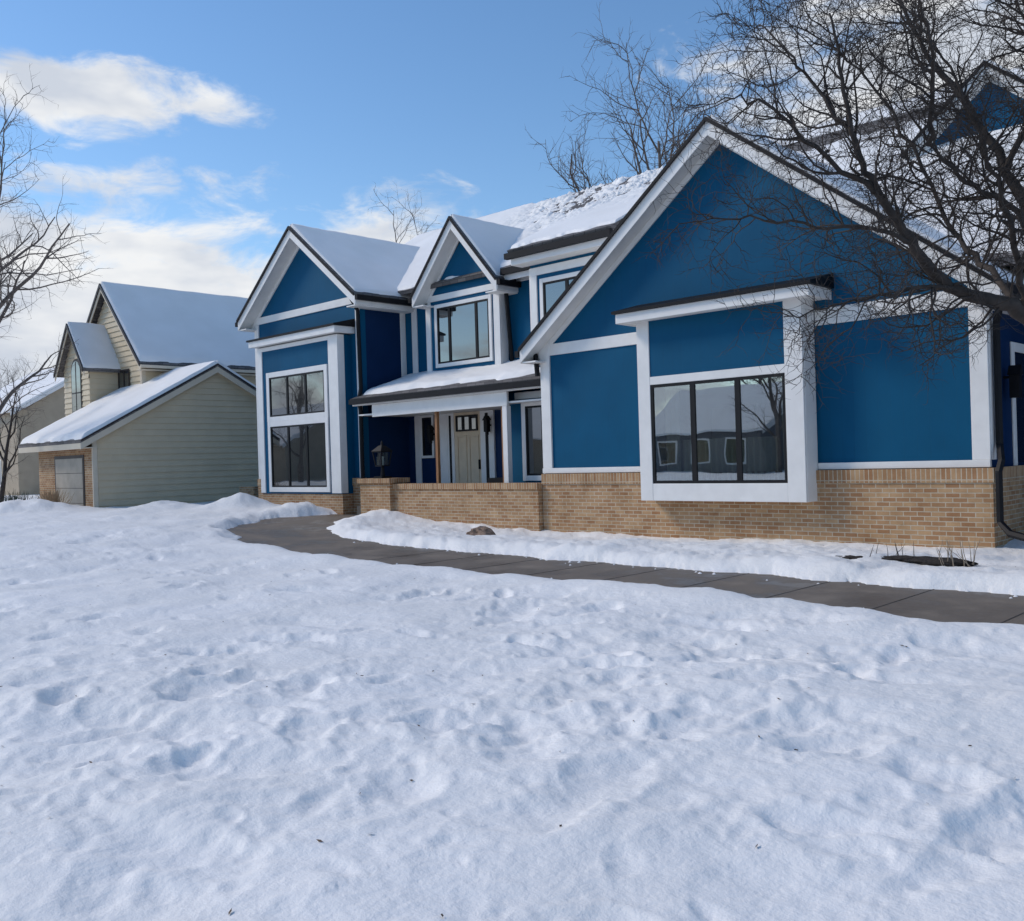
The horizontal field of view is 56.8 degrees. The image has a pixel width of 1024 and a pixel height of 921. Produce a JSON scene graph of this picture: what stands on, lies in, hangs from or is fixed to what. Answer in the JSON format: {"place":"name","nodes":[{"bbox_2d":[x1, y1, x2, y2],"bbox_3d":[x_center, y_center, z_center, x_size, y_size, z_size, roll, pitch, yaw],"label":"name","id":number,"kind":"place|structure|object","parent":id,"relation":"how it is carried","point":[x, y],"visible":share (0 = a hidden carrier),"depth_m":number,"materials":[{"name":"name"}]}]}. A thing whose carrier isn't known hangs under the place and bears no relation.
{"place":"outdoors","nodes":[
{"label":"outdoors","id":0,"kind":"place"},
{"bbox_2d":[357,477,543,530],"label":"brick wall","id":1,"kind":"structure","parent":0,"point":[508,505],"depth_m":21.80,"materials":[{"name":"beige brick"}]},
{"bbox_2d":[371,441,392,477],"bbox_3d":[-3.296,-0.031,24.074,0.400,0.960,0.400,-2,0,44],"label":"pier lantern","id":2,"kind":"object","parent":1,"relation":"on","point":[381,448],"visible":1,"depth_m":24.03,"materials":[{"name":"black metal"}]},
{"bbox_2d":[0,492,1023,920],"bbox_3d":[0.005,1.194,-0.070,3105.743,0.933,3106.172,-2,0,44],"label":"snow ground","id":3,"kind":"structure","parent":0,"point":[508,724],"depth_m":5.07,"materials":[{"name":"white snow"}]},
{"bbox_2d":[2,358,34,384],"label":"distant trees","id":4,"kind":"object","parent":3,"relation":"on","point":[14,371],"visible":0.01,"depth_m":64.32,"materials":[{"name":"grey plant"}]},
{"bbox_2d":[0,490,40,501],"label":"shrub","id":5,"kind":"object","parent":3,"relation":"on","point":[13,497],"visible":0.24,"depth_m":30.90,"materials":[{"name":"brown plant"}]},
{"bbox_2d":[0,352,47,502],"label":"bare tree","id":6,"kind":"object","parent":3,"relation":"on","point":[5,471],"visible":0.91,"depth_m":37.45,"materials":[{"name":"brown plant"}]},
{"bbox_2d":[0,384,65,494],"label":"walls","id":7,"kind":"structure","parent":3,"relation":"on","point":[52,405],"depth_m":51.12,"materials":[{"name":"beige"}]},
{"bbox_2d":[0,383,64,486],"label":"trim","id":8,"kind":"structure","parent":7,"relation":"attached to","point":[42,396],"depth_m":51.20,"materials":[{"name":"white paint"}]},
{"bbox_2d":[0,368,63,413],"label":"snowy roof","id":9,"kind":"structure","parent":8,"relation":"on","point":[48,380],"depth_m":54.21,"materials":[{"name":"white snow"}]},
{"bbox_2d":[24,484,73,503],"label":"ornamental grass","id":10,"kind":"object","parent":3,"relation":"on","point":[54,497],"depth_m":29.40,"materials":[{"name":"brown plant"}]},
{"bbox_2d":[0,63,111,416],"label":"bare tree","id":11,"kind":"object","parent":3,"relation":"on","point":[10,295],"visible":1,"depth_m":30.23,"materials":[{"name":"brown plant"}]},
{"bbox_2d":[39,443,92,506],"bbox_3d":[-14.561,0.723,31.058,4.470,2.700,0.200,-2,0,44],"label":"garage brick","id":12,"kind":"object","parent":3,"relation":"on","point":[46,471],"visible":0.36,"depth_m":31.58,"materials":[{"name":"beige brick"}]},
{"bbox_2d":[55,458,83,505],"bbox_3d":[-14.344,0.907,30.680,2.200,1.920,0.009,-2,0,44],"label":"garage door","id":13,"kind":"structure","parent":12,"relation":"in","point":[69,466],"depth_m":30.58,"materials":[{"name":"grey metal"}]},
{"bbox_2d":[18,289,255,506],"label":"trim boards","id":14,"kind":"object","parent":3,"relation":"on","point":[92,440],"depth_m":31.18,"materials":[{"name":"grey wood"}]},
{"bbox_2d":[64,300,258,506],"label":"siding walls","id":15,"kind":"structure","parent":3,"relation":"on","point":[197,443],"depth_m":31.95,"materials":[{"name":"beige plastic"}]},
{"bbox_2d":[71,361,128,411],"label":"windows","id":16,"kind":"structure","parent":15,"relation":"attached to","point":[76,387],"depth_m":35.19,"materials":[{"name":"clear glass"}]},
{"bbox_2d":[18,284,255,447],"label":"shingles","id":17,"kind":"object","parent":15,"relation":"on","point":[100,303],"visible":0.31,"depth_m":34.42,"materials":[{"name":"concrete"}]},
{"bbox_2d":[67,322,120,368],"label":"snow","id":18,"kind":"structure","parent":17,"relation":"on","point":[95,348],"depth_m":35.14,"materials":[{"name":"white snow"}]},
{"bbox_2d":[20,360,216,443],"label":"snowy roof","id":19,"kind":"structure","parent":17,"relation":"on","point":[92,417],"depth_m":31.89,"materials":[{"name":"white snow"}]},
{"bbox_2d":[101,281,254,366],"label":"snow","id":20,"kind":"structure","parent":17,"relation":"on","point":[167,325],"depth_m":36.24,"materials":[{"name":"white snow"}]},
{"bbox_2d":[216,360,255,387],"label":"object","id":21,"kind":"structure","parent":17,"relation":"on","point":[229,369],"depth_m":32.76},
{"bbox_2d":[53,283,255,505],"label":"dark edges","id":22,"kind":"object","parent":15,"relation":"attached to","point":[81,367],"visible":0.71,"depth_m":33.93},
{"bbox_2d":[239,486,258,497],"bbox_3d":[-8.378,1.362,31.224,0.900,1.050,0.800,-2,0,44],"label":"air conditioner unit","id":23,"kind":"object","parent":3,"relation":"on","point":[252,490],"depth_m":30.77,"materials":[{"name":"grey metal"}]},
{"bbox_2d":[368,181,442,242],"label":"bare tree","id":24,"kind":"object","parent":3,"relation":"on","point":[406,217],"visible":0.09,"depth_m":66.31,"materials":[{"name":"brown plant"}]},
{"bbox_2d":[466,526,495,535],"bbox_3d":[-0.614,1.497,18.979,0.616,0.369,0.521,-2,0,44],"label":"rock","id":25,"kind":"object","parent":3,"relation":"on","point":[482,530],"visible":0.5,"depth_m":18.86,"materials":[{"name":"brown stone"}]},
{"bbox_2d":[0,546,971,916],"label":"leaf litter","id":26,"kind":"object","parent":3,"relation":"on","point":[410,780],"visible":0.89,"depth_m":4.66,"materials":[{"name":"brown plant"}]},
{"bbox_2d":[235,61,1023,540],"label":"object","id":27,"kind":"object","parent":3,"relation":"on","point":[1015,379],"visible":0.69,"depth_m":19.64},
{"bbox_2d":[259,83,1022,493],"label":"blue walls","id":28,"kind":"structure","parent":3,"relation":"on","point":[881,409],"depth_m":17.28,"materials":[{"name":"blue paint"}]},
{"bbox_2d":[238,67,1023,501],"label":"white trim","id":29,"kind":"structure","parent":28,"relation":"attached to","point":[804,465],"depth_m":19.07,"materials":[{"name":"paint"}]},
{"bbox_2d":[269,276,787,486],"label":"window frames","id":30,"kind":"structure","parent":29,"relation":"attached to","point":[738,423],"depth_m":17.75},
{"bbox_2d":[271,279,1023,485],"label":"window glass","id":31,"kind":"object","parent":29,"relation":"attached to","point":[463,344],"visible":0.83,"depth_m":26.07,"materials":[{"name":"glass"}]},
{"bbox_2d":[258,479,1023,547],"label":"brick base","id":32,"kind":"object","parent":3,"relation":"on","point":[921,514],"visible":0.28,"depth_m":15.95,"materials":[{"name":"beige brick"}]},
{"bbox_2d":[357,377,783,514],"bbox_3d":[2.203,-0.160,21.059,15.100,3.500,4.049,-2,0,44],"label":"interior","id":33,"kind":"object","parent":32,"relation":"on","point":[760,393],"visible":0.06,"depth_m":21.08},
{"bbox_2d":[454,411,481,482],"bbox_3d":[-1.154,-0.072,25.010,1.020,2.410,0.055,-2,0,44],"label":"front door","id":34,"kind":"structure","parent":33,"relation":"attached to","point":[467,451],"depth_m":25.01,"materials":[{"name":"beige paint"}]},
{"bbox_2d":[434,406,503,482],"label":"cedar posts","id":35,"kind":"object","parent":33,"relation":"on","point":[437,448],"visible":0.46,"depth_m":23.28,"materials":[{"name":"brown wood"}]},
{"bbox_2d":[665,386,680,471],"bbox_3d":[3.042,-0.528,17.909,0.300,1.900,0.085,-2,0,44],"label":"curtain","id":36,"kind":"object","parent":33,"relation":"hanging from","point":[672,414],"visible":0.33,"depth_m":17.89,"materials":[{"name":"fabric"}]},
{"bbox_2d":[683,436,777,479],"bbox_3d":[3.903,-0.002,17.022,1.950,0.800,0.090,-2,0,44],"label":"window","id":37,"kind":"object","parent":33,"relation":"on","point":[760,454],"visible":0.66,"depth_m":17.00,"materials":[{"name":"glass"}]},
{"bbox_2d":[781,377,784,470],"bbox_3d":[4.737,-0.576,16.268,0.220,1.900,0.079,-2,0,44],"label":"curtain","id":38,"kind":"object","parent":33,"relation":"hanging from","point":[782,421],"visible":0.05,"depth_m":16.29,"materials":[{"name":"fabric"}]},
{"bbox_2d":[257,465,1023,485],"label":"brick rowlock","id":39,"kind":"object","parent":32,"relation":"on","point":[956,475],"visible":0.52,"depth_m":15.39,"materials":[{"name":"beige brick"}]},
{"bbox_2d":[365,306,1023,482],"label":"shaded side walls","id":40,"kind":"structure","parent":32,"relation":"on","point":[396,435],"depth_m":26.01,"materials":[{"name":"blue wood"}]},
{"bbox_2d":[237,62,1023,399],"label":"shingle roof","id":41,"kind":"structure","parent":40,"relation":"on","point":[533,244],"depth_m":22.43,"materials":[{"name":"concrete"}]},
{"bbox_2d":[291,224,419,297],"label":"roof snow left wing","id":42,"kind":"structure","parent":41,"relation":"on","point":[357,263],"depth_m":27.09,"materials":[{"name":"white snow"}]},
{"bbox_2d":[363,359,539,394],"bbox_3d":[-1.068,-2.128,23.525,6.850,0.815,1.960,-2,0,44],"label":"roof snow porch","id":43,"kind":"object","parent":41,"relation":"on","point":[505,370],"visible":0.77,"depth_m":23.73,"materials":[{"name":"white snow"}]},
{"bbox_2d":[452,214,524,275],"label":"roof snow","id":44,"kind":"structure","parent":41,"relation":"on","point":[492,242],"depth_m":24.37,"materials":[{"name":"white snow"}]},
{"bbox_2d":[397,170,648,290],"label":"roof snow","id":45,"kind":"structure","parent":41,"relation":"on","point":[523,217],"depth_m":27.30,"materials":[{"name":"white snow"}]},
{"bbox_2d":[511,166,664,248],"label":"roof snow","id":46,"kind":"structure","parent":41,"relation":"on","point":[612,207],"depth_m":21.79,"materials":[{"name":"white snow"}]},
{"bbox_2d":[239,74,1023,416],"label":"soffits","id":47,"kind":"object","parent":41,"relation":"on","point":[445,252],"visible":0.48,"depth_m":20.81,"materials":[{"name":"white paint"}]},
{"bbox_2d":[711,115,1023,283],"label":"roof snow right wing","id":48,"kind":"structure","parent":41,"relation":"on","point":[1006,269],"depth_m":15.94,"materials":[{"name":"white snow"}]},
{"bbox_2d":[769,66,1023,255],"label":"roof snow","id":49,"kind":"structure","parent":41,"relation":"on","point":[836,144],"depth_m":18.56,"materials":[{"name":"white snow"}]},
{"bbox_2d":[987,59,1023,78],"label":"snow","id":50,"kind":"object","parent":41,"relation":"on","point":[994,63],"visible":0.16,"depth_m":18.01,"materials":[{"name":"white snow"}]},
{"bbox_2d":[525,3,781,198],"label":"bare tree","id":51,"kind":"object","parent":3,"relation":"on","point":[634,146],"visible":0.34,"depth_m":41.37,"materials":[{"name":"brown plant"}]},
{"bbox_2d":[634,0,1023,407],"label":"bare tree","id":52,"kind":"object","parent":3,"relation":"on","point":[1009,302],"visible":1,"depth_m":9.97,"materials":[{"name":"brown plant"}]},
{"bbox_2d":[836,555,862,559],"bbox_3d":[4.535,1.314,12.497,0.694,0.126,0.280,-2,0,44],"label":"soil patch","id":53,"kind":"object","parent":3,"relation":"on","point":[849,557],"visible":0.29,"depth_m":12.46,"materials":[{"name":"brown soil"}]},
{"bbox_2d":[870,541,913,556],"bbox_3d":[5.040,1.196,12.568,0.809,0.264,0.292,-2,0,-32],"label":"dead plant","id":54,"kind":"object","parent":3,"relation":"on","point":[897,553],"visible":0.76,"depth_m":12.62,"materials":[{"name":"brown plant"}]},
{"bbox_2d":[882,555,977,566],"bbox_3d":[5.232,1.296,12.109,1.342,0.153,0.512,-2,0,44],"label":"soil patch","id":55,"kind":"object","parent":3,"relation":"on","point":[928,560],"visible":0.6,"depth_m":11.88,"materials":[{"name":"brown soil"}]},
{"bbox_2d":[936,537,979,566],"bbox_3d":[5.532,1.127,11.697,0.537,0.376,0.648,-2,0,44],"label":"dead plant","id":56,"kind":"object","parent":3,"relation":"on","point":[948,554],"visible":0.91,"depth_m":11.65,"materials":[{"name":"brown plant"}]},
{"bbox_2d":[0,0,1023,388],"label":"sky","id":57,"kind":"structure","parent":0,"point":[197,132],"materials":[{"name":"blue"}]},
{"bbox_2d":[226,514,1023,624],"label":"concrete path","id":58,"kind":"structure","parent":0,"point":[308,534],"depth_m":12.38,"materials":[{"name":"grey concrete"}]},
{"bbox_2d":[353,541,1017,607],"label":"snow crumbs","id":59,"kind":"object","parent":58,"relation":"on","point":[695,571],"visible":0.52,"depth_m":12.68,"materials":[{"name":"white snow"}]}
]}

